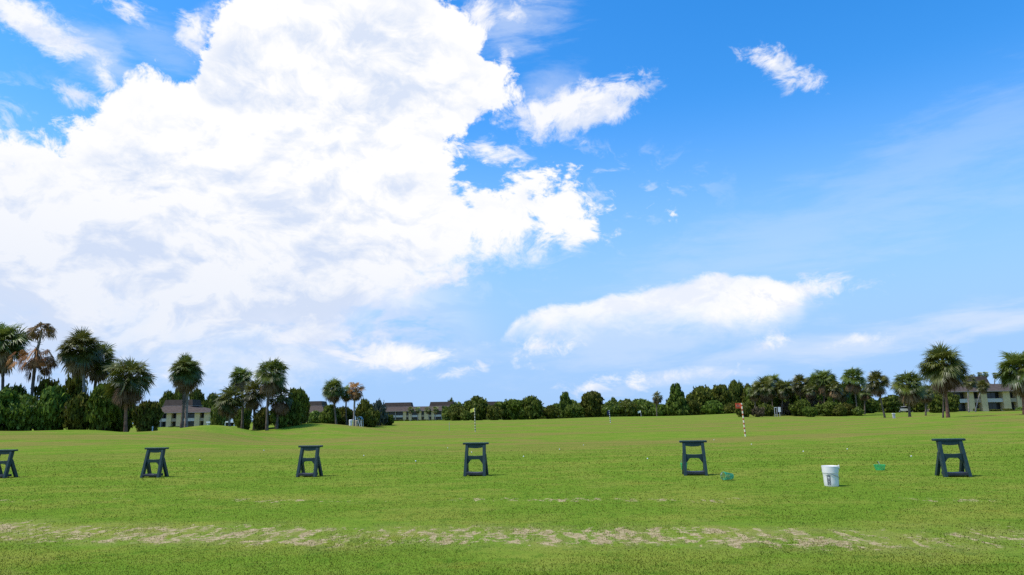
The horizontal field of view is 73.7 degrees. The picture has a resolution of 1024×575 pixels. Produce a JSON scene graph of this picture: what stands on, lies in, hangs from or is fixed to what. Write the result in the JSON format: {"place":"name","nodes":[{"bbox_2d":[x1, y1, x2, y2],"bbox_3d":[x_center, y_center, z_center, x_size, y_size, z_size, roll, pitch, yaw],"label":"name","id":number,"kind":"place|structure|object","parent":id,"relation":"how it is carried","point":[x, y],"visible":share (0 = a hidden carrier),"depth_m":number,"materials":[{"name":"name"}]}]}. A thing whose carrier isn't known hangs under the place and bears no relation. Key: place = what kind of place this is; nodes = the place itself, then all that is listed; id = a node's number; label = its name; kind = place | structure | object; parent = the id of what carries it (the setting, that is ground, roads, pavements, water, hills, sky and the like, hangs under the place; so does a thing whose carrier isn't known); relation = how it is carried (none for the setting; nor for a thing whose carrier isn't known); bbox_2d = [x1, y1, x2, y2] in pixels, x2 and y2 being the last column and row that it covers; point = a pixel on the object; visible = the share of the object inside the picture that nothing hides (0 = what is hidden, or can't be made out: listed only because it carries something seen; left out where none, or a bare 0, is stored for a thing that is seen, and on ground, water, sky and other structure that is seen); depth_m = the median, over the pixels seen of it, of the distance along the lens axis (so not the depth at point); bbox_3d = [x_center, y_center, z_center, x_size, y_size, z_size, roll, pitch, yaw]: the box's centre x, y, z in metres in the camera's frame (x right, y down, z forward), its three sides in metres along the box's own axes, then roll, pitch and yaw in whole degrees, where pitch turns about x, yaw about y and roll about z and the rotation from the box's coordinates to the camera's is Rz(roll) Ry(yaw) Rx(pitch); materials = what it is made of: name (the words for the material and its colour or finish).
{"place":"outdoors","nodes":[
{"label":"outdoors","id":0,"kind":"place"},
{"bbox_2d":[0,411,1023,574],"bbox_3d":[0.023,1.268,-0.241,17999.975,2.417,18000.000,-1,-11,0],"label":"ground","id":1,"kind":"structure","parent":0,"point":[715,430],"depth_m":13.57,"materials":[{"name":"green plant"}]},
{"bbox_2d":[0,449,18,477],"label":"bag stand","id":2,"kind":"object","parent":1,"relation":"on","point":[9,463],"visible":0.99,"depth_m":20.29,"materials":[{"name":"green plastic"}]},
{"bbox_2d":[0,387,25,430],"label":"shrub","id":3,"kind":"object","parent":1,"relation":"on","point":[7,396],"visible":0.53,"depth_m":71.52,"materials":[{"name":"green plant"}]},
{"bbox_2d":[3,382,28,430],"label":"broadleaf tree","id":4,"kind":"object","parent":1,"relation":"on","point":[19,389],"visible":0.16,"depth_m":77.74,"materials":[{"name":"green plant"}]},
{"bbox_2d":[0,322,33,389],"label":"palm tree","id":5,"kind":"object","parent":1,"relation":"on","point":[15,337],"visible":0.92,"depth_m":77.98,"materials":[{"name":"green plant"}]},
{"bbox_2d":[3,393,36,430],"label":"shrub","id":6,"kind":"object","parent":1,"relation":"on","point":[23,411],"visible":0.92,"depth_m":71.61,"materials":[{"name":"green plant"}]},
{"bbox_2d":[6,322,58,430],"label":"dead palm tree","id":7,"kind":"object","parent":1,"relation":"on","point":[38,362],"visible":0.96,"depth_m":75.90,"materials":[{"name":"brown plant"}]},
{"bbox_2d":[30,376,72,399],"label":"broadleaf tree","id":8,"kind":"object","parent":1,"relation":"on","point":[42,386],"visible":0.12,"depth_m":77.84,"materials":[{"name":"green plant"}]},
{"bbox_2d":[33,383,73,430],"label":"shrub","id":9,"kind":"object","parent":1,"relation":"on","point":[52,401],"visible":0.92,"depth_m":72.81,"materials":[{"name":"green plant"}]},
{"bbox_2d":[59,391,88,429],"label":"shrub","id":10,"kind":"object","parent":1,"relation":"on","point":[73,416],"visible":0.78,"depth_m":71.80,"materials":[{"name":"green plant"}]},
{"bbox_2d":[65,374,88,429],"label":"broadleaf tree","id":11,"kind":"object","parent":1,"relation":"on","point":[75,386],"visible":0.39,"depth_m":79.44,"materials":[{"name":"green plant"}]},
{"bbox_2d":[54,327,106,392],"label":"palm tree","id":12,"kind":"object","parent":1,"relation":"on","point":[81,358],"visible":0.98,"depth_m":75.24,"materials":[{"name":"green plant"}]},
{"bbox_2d":[81,382,122,430],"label":"shrub","id":13,"kind":"object","parent":1,"relation":"on","point":[104,413],"visible":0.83,"depth_m":71.90,"materials":[{"name":"green plant"}]},
{"bbox_2d":[85,340,120,388],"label":"palm tree","id":14,"kind":"object","parent":1,"relation":"on","point":[99,375],"visible":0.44,"depth_m":78.44,"materials":[{"name":"green plant"}]},
{"bbox_2d":[113,403,135,431],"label":"shrub","id":15,"kind":"object","parent":1,"relation":"on","point":[119,423],"visible":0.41,"depth_m":74.12,"materials":[{"name":"green plant"}]},
{"bbox_2d":[100,357,156,431],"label":"palm tree","id":16,"kind":"object","parent":1,"relation":"on","point":[124,387],"visible":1,"depth_m":69.85,"materials":[{"name":"green plant"}]},
{"bbox_2d":[130,399,161,431],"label":"shrub","id":17,"kind":"object","parent":1,"relation":"on","point":[145,415],"visible":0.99,"depth_m":72.11,"materials":[{"name":"green plant"}]},
{"bbox_2d":[140,447,168,477],"bbox_3d":[-10.196,4.998,19.530,0.653,0.819,0.487,-2,-11,6],"label":"bag stand","id":18,"kind":"object","parent":1,"relation":"on","point":[161,462],"visible":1,"depth_m":19.45,"materials":[{"name":"green plastic"}]},
{"bbox_2d":[158,389,174,406],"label":"broadleaf tree","id":19,"kind":"object","parent":1,"relation":"on","point":[167,395],"visible":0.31,"depth_m":280.71,"materials":[{"name":"green plant"}]},
{"bbox_2d":[167,352,201,427],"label":"palm tree","id":20,"kind":"object","parent":1,"relation":"on","point":[179,378],"visible":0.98,"depth_m":73.96,"materials":[{"name":"green plant"}]},
{"bbox_2d":[159,399,210,426],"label":"apartment building","id":21,"kind":"structure","parent":1,"relation":"on","point":[198,415],"depth_m":232.20,"materials":[{"name":"paint"}]},
{"bbox_2d":[169,359,204,426],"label":"palm tree","id":22,"kind":"object","parent":1,"relation":"on","point":[187,402],"visible":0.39,"depth_m":74.79,"materials":[{"name":"green plant"}]},
{"bbox_2d":[189,388,204,403],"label":"broadleaf tree","id":23,"kind":"object","parent":1,"relation":"on","point":[197,395],"visible":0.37,"depth_m":280.97,"materials":[{"name":"green plant"}]},
{"bbox_2d":[200,391,218,408],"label":"broadleaf tree","id":24,"kind":"object","parent":1,"relation":"on","point":[208,402],"visible":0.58,"depth_m":279.66,"materials":[{"name":"green plant"}]},
{"bbox_2d":[210,397,225,425],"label":"shrub","id":25,"kind":"object","parent":1,"relation":"on","point":[216,418],"visible":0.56,"depth_m":93.83,"materials":[{"name":"green plant"}]},
{"bbox_2d":[212,383,245,425],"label":"palm tree","id":26,"kind":"object","parent":1,"relation":"on","point":[229,406],"visible":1,"depth_m":78.59,"materials":[{"name":"green plant"}]},
{"bbox_2d":[228,365,253,428],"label":"palm tree","id":27,"kind":"object","parent":1,"relation":"on","point":[237,379],"visible":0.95,"depth_m":83.95,"materials":[{"name":"green plant"}]},
{"bbox_2d":[233,405,252,429],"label":"shrub","id":28,"kind":"object","parent":1,"relation":"on","point":[248,420],"visible":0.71,"depth_m":85.86,"materials":[{"name":"green plant"}]},
{"bbox_2d":[241,379,266,429],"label":"palm tree","id":29,"kind":"object","parent":1,"relation":"on","point":[253,399],"visible":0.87,"depth_m":81.45,"materials":[{"name":"green plant"}]},
{"bbox_2d":[252,406,271,429],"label":"shrub","id":30,"kind":"object","parent":1,"relation":"on","point":[259,420],"visible":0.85,"depth_m":79.97,"materials":[{"name":"green plant"}]},
{"bbox_2d":[252,358,289,430],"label":"palm tree","id":31,"kind":"object","parent":1,"relation":"on","point":[268,381],"visible":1,"depth_m":78.82,"materials":[{"name":"green plant"}]},
{"bbox_2d":[264,386,292,428],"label":"tree","id":32,"kind":"object","parent":1,"relation":"on","point":[280,404],"visible":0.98,"depth_m":79.42,"materials":[{"name":"green plant"}]},
{"bbox_2d":[268,408,293,427],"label":"shrub","id":33,"kind":"object","parent":1,"relation":"on","point":[284,421],"visible":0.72,"depth_m":79.87,"materials":[{"name":"green plant"}]},
{"bbox_2d":[289,386,309,425],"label":"broadleaf tree","id":34,"kind":"object","parent":1,"relation":"on","point":[300,403],"visible":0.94,"depth_m":81.33,"materials":[{"name":"green plant"}]},
{"bbox_2d":[296,445,322,476],"bbox_3d":[-5.560,4.771,18.791,0.659,0.826,0.492,-3,-11,9],"label":"bag stand","id":35,"kind":"object","parent":1,"relation":"on","point":[316,461],"visible":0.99,"depth_m":18.71,"materials":[{"name":"green plastic"}]},
{"bbox_2d":[308,410,320,422],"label":"shrub","id":36,"kind":"object","parent":1,"relation":"on","point":[313,416],"visible":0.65,"depth_m":111.19,"materials":[{"name":"green plant"}]},
{"bbox_2d":[306,401,326,422],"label":"apartment building","id":37,"kind":"structure","parent":1,"relation":"on","point":[317,405],"depth_m":328.44,"materials":[{"name":"beige paint"}]},
{"bbox_2d":[318,404,341,423],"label":"shrub","id":38,"kind":"object","parent":1,"relation":"on","point":[326,416],"visible":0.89,"depth_m":107.13,"materials":[{"name":"green plant"}]},
{"bbox_2d":[321,379,346,423],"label":"palm tree","id":39,"kind":"object","parent":1,"relation":"on","point":[333,391],"visible":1,"depth_m":106.21,"materials":[{"name":"green plant"}]},
{"bbox_2d":[337,406,355,424],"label":"shrub","id":40,"kind":"object","parent":1,"relation":"on","point":[349,415],"visible":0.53,"depth_m":110.39,"materials":[{"name":"green plant"}]},
{"bbox_2d":[341,384,351,424],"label":"palm tree","id":41,"kind":"object","parent":1,"relation":"on","point":[346,396],"visible":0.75,"depth_m":108.29,"materials":[{"name":"green plant"}]},
{"bbox_2d":[348,382,365,425],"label":"palm tree","id":42,"kind":"object","parent":1,"relation":"on","point":[356,395],"visible":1,"depth_m":102.54,"materials":[{"name":"brown plant"}]},
{"bbox_2d":[355,398,372,425],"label":"broadleaf tree","id":43,"kind":"object","parent":1,"relation":"on","point":[364,405],"visible":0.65,"depth_m":112.32,"materials":[{"name":"green plant"}]},
{"bbox_2d":[360,407,381,426],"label":"shrub","id":44,"kind":"object","parent":1,"relation":"on","point":[371,417],"visible":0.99,"depth_m":109.31,"materials":[{"name":"green plant"}]},
{"bbox_2d":[373,399,388,425],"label":"shrub","id":45,"kind":"object","parent":1,"relation":"on","point":[378,405],"visible":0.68,"depth_m":115.63,"materials":[{"name":"green plant"}]},
{"bbox_2d":[385,402,453,420],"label":"apartment building","id":46,"kind":"structure","parent":1,"relation":"on","point":[398,411],"depth_m":340.88,"materials":[{"name":"paint"}]},
{"bbox_2d":[447,404,466,420],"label":"shrub","id":47,"kind":"object","parent":1,"relation":"on","point":[455,411],"visible":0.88,"depth_m":195.35,"materials":[{"name":"green plant"}]},
{"bbox_2d":[463,442,488,475],"bbox_3d":[-0.956,4.544,18.093,0.679,0.851,0.507,-2,-11,7],"label":"bag stand","id":48,"kind":"object","parent":1,"relation":"on","point":[481,458],"visible":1,"depth_m":18.00,"materials":[{"name":"green plastic"}]},
{"bbox_2d":[464,395,487,419],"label":"broadleaf tree","id":49,"kind":"object","parent":1,"relation":"on","point":[478,404],"visible":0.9,"depth_m":191.45,"materials":[{"name":"green plant"}]},
{"bbox_2d":[486,404,504,419],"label":"shrub","id":50,"kind":"object","parent":1,"relation":"on","point":[494,411],"visible":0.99,"depth_m":189.44,"materials":[{"name":"green plant"}]},
{"bbox_2d":[494,399,523,419],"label":"broadleaf tree","id":51,"kind":"object","parent":1,"relation":"on","point":[511,408],"visible":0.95,"depth_m":191.58,"materials":[{"name":"green plant"}]},
{"bbox_2d":[522,395,543,419],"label":"broadleaf tree","id":52,"kind":"object","parent":1,"relation":"on","point":[532,406],"visible":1,"depth_m":190.42,"materials":[{"name":"green plant"}]},
{"bbox_2d":[542,405,561,418],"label":"shrub","id":53,"kind":"object","parent":1,"relation":"on","point":[551,412],"visible":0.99,"depth_m":193.36,"materials":[{"name":"green plant"}]},
{"bbox_2d":[559,391,572,417],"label":"broadleaf tree","id":54,"kind":"object","parent":1,"relation":"on","point":[565,400],"visible":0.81,"depth_m":199.11,"materials":[{"name":"green plant"}]},
{"bbox_2d":[564,404,584,417],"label":"shrub","id":55,"kind":"object","parent":1,"relation":"on","point":[574,411],"visible":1,"depth_m":191.26,"materials":[{"name":"green plant"}]},
{"bbox_2d":[579,390,604,417],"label":"broadleaf tree","id":56,"kind":"object","parent":1,"relation":"on","point":[591,402],"visible":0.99,"depth_m":193.45,"materials":[{"name":"green plant"}]},
{"bbox_2d":[600,401,620,416],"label":"shrub","id":57,"kind":"object","parent":1,"relation":"on","point":[613,408],"visible":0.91,"depth_m":191.28,"materials":[{"name":"green plant"}]},
{"bbox_2d":[618,398,638,416],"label":"shrub","id":58,"kind":"object","parent":1,"relation":"on","point":[628,407],"visible":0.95,"depth_m":191.04,"materials":[{"name":"green plant"}]},
{"bbox_2d":[634,398,654,415],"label":"shrub","id":59,"kind":"object","parent":1,"relation":"on","point":[645,406],"visible":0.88,"depth_m":191.46,"materials":[{"name":"green plant"}]},
{"bbox_2d":[651,403,667,415],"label":"shrub","id":60,"kind":"object","parent":1,"relation":"on","point":[660,409],"visible":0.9,"depth_m":188.42,"materials":[{"name":"green plant"}]},
{"bbox_2d":[441,398,903,420],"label":"distant woodland","id":61,"kind":"object","parent":1,"relation":"on","point":[444,413],"visible":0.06,"depth_m":251.22,"materials":[{"name":"green plant"}]},
{"bbox_2d":[664,383,690,415],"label":"broadleaf tree","id":62,"kind":"object","parent":1,"relation":"on","point":[675,402],"visible":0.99,"depth_m":187.70,"materials":[{"name":"green plant"}]},
{"bbox_2d":[684,399,700,414],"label":"shrub","id":63,"kind":"object","parent":1,"relation":"on","point":[695,407],"visible":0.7,"depth_m":188.06,"materials":[{"name":"green plant"}]},
{"bbox_2d":[679,440,707,475],"bbox_3d":[4.566,4.269,17.133,0.669,0.839,0.500,-3,-11,9],"label":"bag stand","id":64,"kind":"object","parent":1,"relation":"on","point":[687,457],"visible":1,"depth_m":17.03,"materials":[{"name":"green plastic"}]},
{"bbox_2d":[685,384,717,414],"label":"broadleaf tree","id":65,"kind":"object","parent":1,"relation":"on","point":[702,394],"visible":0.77,"depth_m":193.45,"materials":[{"name":"green plant"}]},
{"bbox_2d":[700,400,724,414],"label":"shrub","id":66,"kind":"object","parent":1,"relation":"on","point":[710,407],"visible":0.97,"depth_m":185.28,"materials":[{"name":"green plant"}]},
{"bbox_2d":[712,384,735,413],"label":"broadleaf tree","id":67,"kind":"object","parent":1,"relation":"on","point":[723,394],"visible":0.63,"depth_m":195.14,"materials":[{"name":"green plant"}]},
{"bbox_2d":[723,400,738,413],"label":"shrub","id":68,"kind":"object","parent":1,"relation":"on","point":[729,407],"visible":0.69,"depth_m":181.89,"materials":[{"name":"green plant"}]},
{"bbox_2d":[727,379,743,402],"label":"broadleaf tree","id":69,"kind":"object","parent":1,"relation":"on","point":[735,388],"visible":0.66,"depth_m":199.06,"materials":[{"name":"green plant"}]},
{"bbox_2d":[734,403,751,416],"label":"shrub","id":70,"kind":"object","parent":1,"relation":"on","point":[747,411],"visible":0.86,"depth_m":136.86,"materials":[{"name":"green plant"}]},
{"bbox_2d":[746,385,761,406],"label":"palm tree","id":71,"kind":"object","parent":1,"relation":"on","point":[753,396],"visible":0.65,"depth_m":149.60,"materials":[{"name":"green plant"}]},
{"bbox_2d":[751,375,776,403],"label":"palm tree","id":72,"kind":"object","parent":1,"relation":"on","point":[766,389],"visible":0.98,"depth_m":147.42,"materials":[{"name":"green plant"}]},
{"bbox_2d":[758,403,775,415],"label":"shrub","id":73,"kind":"object","parent":1,"relation":"on","point":[769,410],"visible":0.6,"depth_m":142.39,"materials":[{"name":"green plant"}]},
{"bbox_2d":[773,379,792,415],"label":"palm tree","id":74,"kind":"object","parent":1,"relation":"on","point":[783,389],"visible":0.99,"depth_m":146.60,"materials":[{"name":"green plant"}]},
{"bbox_2d":[790,373,810,399],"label":"palm tree","id":75,"kind":"object","parent":1,"relation":"on","point":[799,379],"visible":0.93,"depth_m":147.77,"materials":[{"name":"green plant"}]},
{"bbox_2d":[788,398,813,415],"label":"shrub","id":76,"kind":"object","parent":1,"relation":"on","point":[797,407],"visible":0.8,"depth_m":142.67,"materials":[{"name":"green plant"}]},
{"bbox_2d":[801,380,818,400],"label":"palm tree","id":77,"kind":"object","parent":1,"relation":"on","point":[809,394],"visible":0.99,"depth_m":144.72,"materials":[{"name":"green plant"}]},
{"bbox_2d":[802,406,817,416],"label":"shrub","id":78,"kind":"object","parent":1,"relation":"on","point":[807,411],"visible":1,"depth_m":136.91,"materials":[{"name":"green plant"}]},
{"bbox_2d":[808,369,837,402],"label":"palm tree","id":79,"kind":"object","parent":1,"relation":"on","point":[821,377],"visible":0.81,"depth_m":146.93,"materials":[{"name":"green plant"}]},
{"bbox_2d":[814,400,841,415],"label":"shrub","id":80,"kind":"object","parent":1,"relation":"on","point":[826,408],"visible":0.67,"depth_m":139.64,"materials":[{"name":"green plant"}]},
{"bbox_2d":[821,465,839,486],"bbox_3d":[6.520,3.845,13.966,0.326,0.423,0.328,1,-11,-12],"label":"bucket","id":81,"kind":"object","parent":1,"relation":"on","point":[830,475],"visible":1,"depth_m":13.85,"materials":[{"name":"white plastic"}]},
{"bbox_2d":[824,377,843,401],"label":"palm tree","id":82,"kind":"object","parent":1,"relation":"on","point":[834,390],"visible":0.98,"depth_m":143.68,"materials":[{"name":"green plant"}]},
{"bbox_2d":[832,404,847,415],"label":"shrub","id":83,"kind":"object","parent":1,"relation":"on","point":[839,410],"visible":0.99,"depth_m":137.01,"materials":[{"name":"green plant"}]},
{"bbox_2d":[838,366,867,406],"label":"palm tree","id":84,"kind":"object","parent":1,"relation":"on","point":[854,385],"visible":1,"depth_m":138.85,"materials":[{"name":"green plant"}]},
{"bbox_2d":[852,393,867,412],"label":"broadleaf tree","id":85,"kind":"object","parent":1,"relation":"on","point":[860,403],"visible":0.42,"depth_m":156.59,"materials":[{"name":"green plant"}]},
{"bbox_2d":[857,383,872,414],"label":"palm tree","id":86,"kind":"object","parent":1,"relation":"on","point":[864,394],"visible":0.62,"depth_m":146.42,"materials":[{"name":"green plant"}]},
{"bbox_2d":[865,398,878,412],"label":"broadleaf tree","id":87,"kind":"object","parent":1,"relation":"on","point":[871,406],"visible":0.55,"depth_m":158.07,"materials":[{"name":"green plant"}]},
{"bbox_2d":[862,369,891,417],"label":"palm tree","id":88,"kind":"object","parent":1,"relation":"on","point":[875,387],"visible":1,"depth_m":118.03,"materials":[{"name":"green plant"}]},
{"bbox_2d":[878,394,901,412],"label":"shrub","id":89,"kind":"object","parent":1,"relation":"on","point":[891,404],"visible":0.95,"depth_m":160.12,"materials":[{"name":"green plant"}]},
{"bbox_2d":[888,369,926,416],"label":"palm tree","id":90,"kind":"object","parent":1,"relation":"on","point":[910,391],"visible":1,"depth_m":117.72,"materials":[{"name":"green plant"}]},
{"bbox_2d":[905,401,927,411],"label":"broadleaf tree","id":91,"kind":"object","parent":1,"relation":"on","point":[920,407],"visible":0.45,"depth_m":162.04,"materials":[{"name":"green plant"}]},
{"bbox_2d":[919,384,935,415],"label":"palm tree","id":92,"kind":"object","parent":1,"relation":"on","point":[929,394],"visible":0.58,"depth_m":123.67,"materials":[{"name":"green plant"}]},
{"bbox_2d":[927,389,949,412],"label":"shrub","id":93,"kind":"object","parent":1,"relation":"on","point":[935,405],"visible":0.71,"depth_m":146.51,"materials":[{"name":"green plant"}]},
{"bbox_2d":[916,340,972,417],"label":"palm tree","id":94,"kind":"object","parent":1,"relation":"on","point":[943,376],"visible":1,"depth_m":80.71,"materials":[{"name":"green plant"}]},
{"bbox_2d":[931,438,972,476],"bbox_3d":[10.038,3.884,15.612,0.667,0.836,0.498,-2,-11,8],"label":"bag stand","id":95,"kind":"object","parent":1,"relation":"on","point":[942,458],"visible":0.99,"depth_m":15.53,"materials":[{"name":"green plastic"}]},
{"bbox_2d":[944,392,959,411],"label":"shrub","id":96,"kind":"object","parent":1,"relation":"on","point":[953,403],"visible":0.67,"depth_m":156.51,"materials":[{"name":"green plant"}]},
{"bbox_2d":[903,376,1021,411],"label":"apartment building","id":97,"kind":"structure","parent":1,"relation":"on","point":[996,396],"depth_m":187.55,"materials":[{"name":"paint"}]},
{"bbox_2d":[959,374,978,411],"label":"palm tree","id":98,"kind":"object","parent":1,"relation":"on","point":[969,385],"visible":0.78,"depth_m":147.80,"materials":[{"name":"green plant"}]},
{"bbox_2d":[975,379,989,411],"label":"palm tree","id":99,"kind":"object","parent":1,"relation":"on","point":[983,386],"visible":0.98,"depth_m":149.66,"materials":[{"name":"green plant"}]},
{"bbox_2d":[994,350,1023,414],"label":"palm tree","id":100,"kind":"object","parent":1,"relation":"on","point":[1011,367],"visible":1,"depth_m":77.07,"materials":[{"name":"green plant"}]},
{"bbox_2d":[0,0,1023,422],"label":"sky","id":101,"kind":"structure","parent":0,"point":[418,202],"materials":[{"name":"blue"}]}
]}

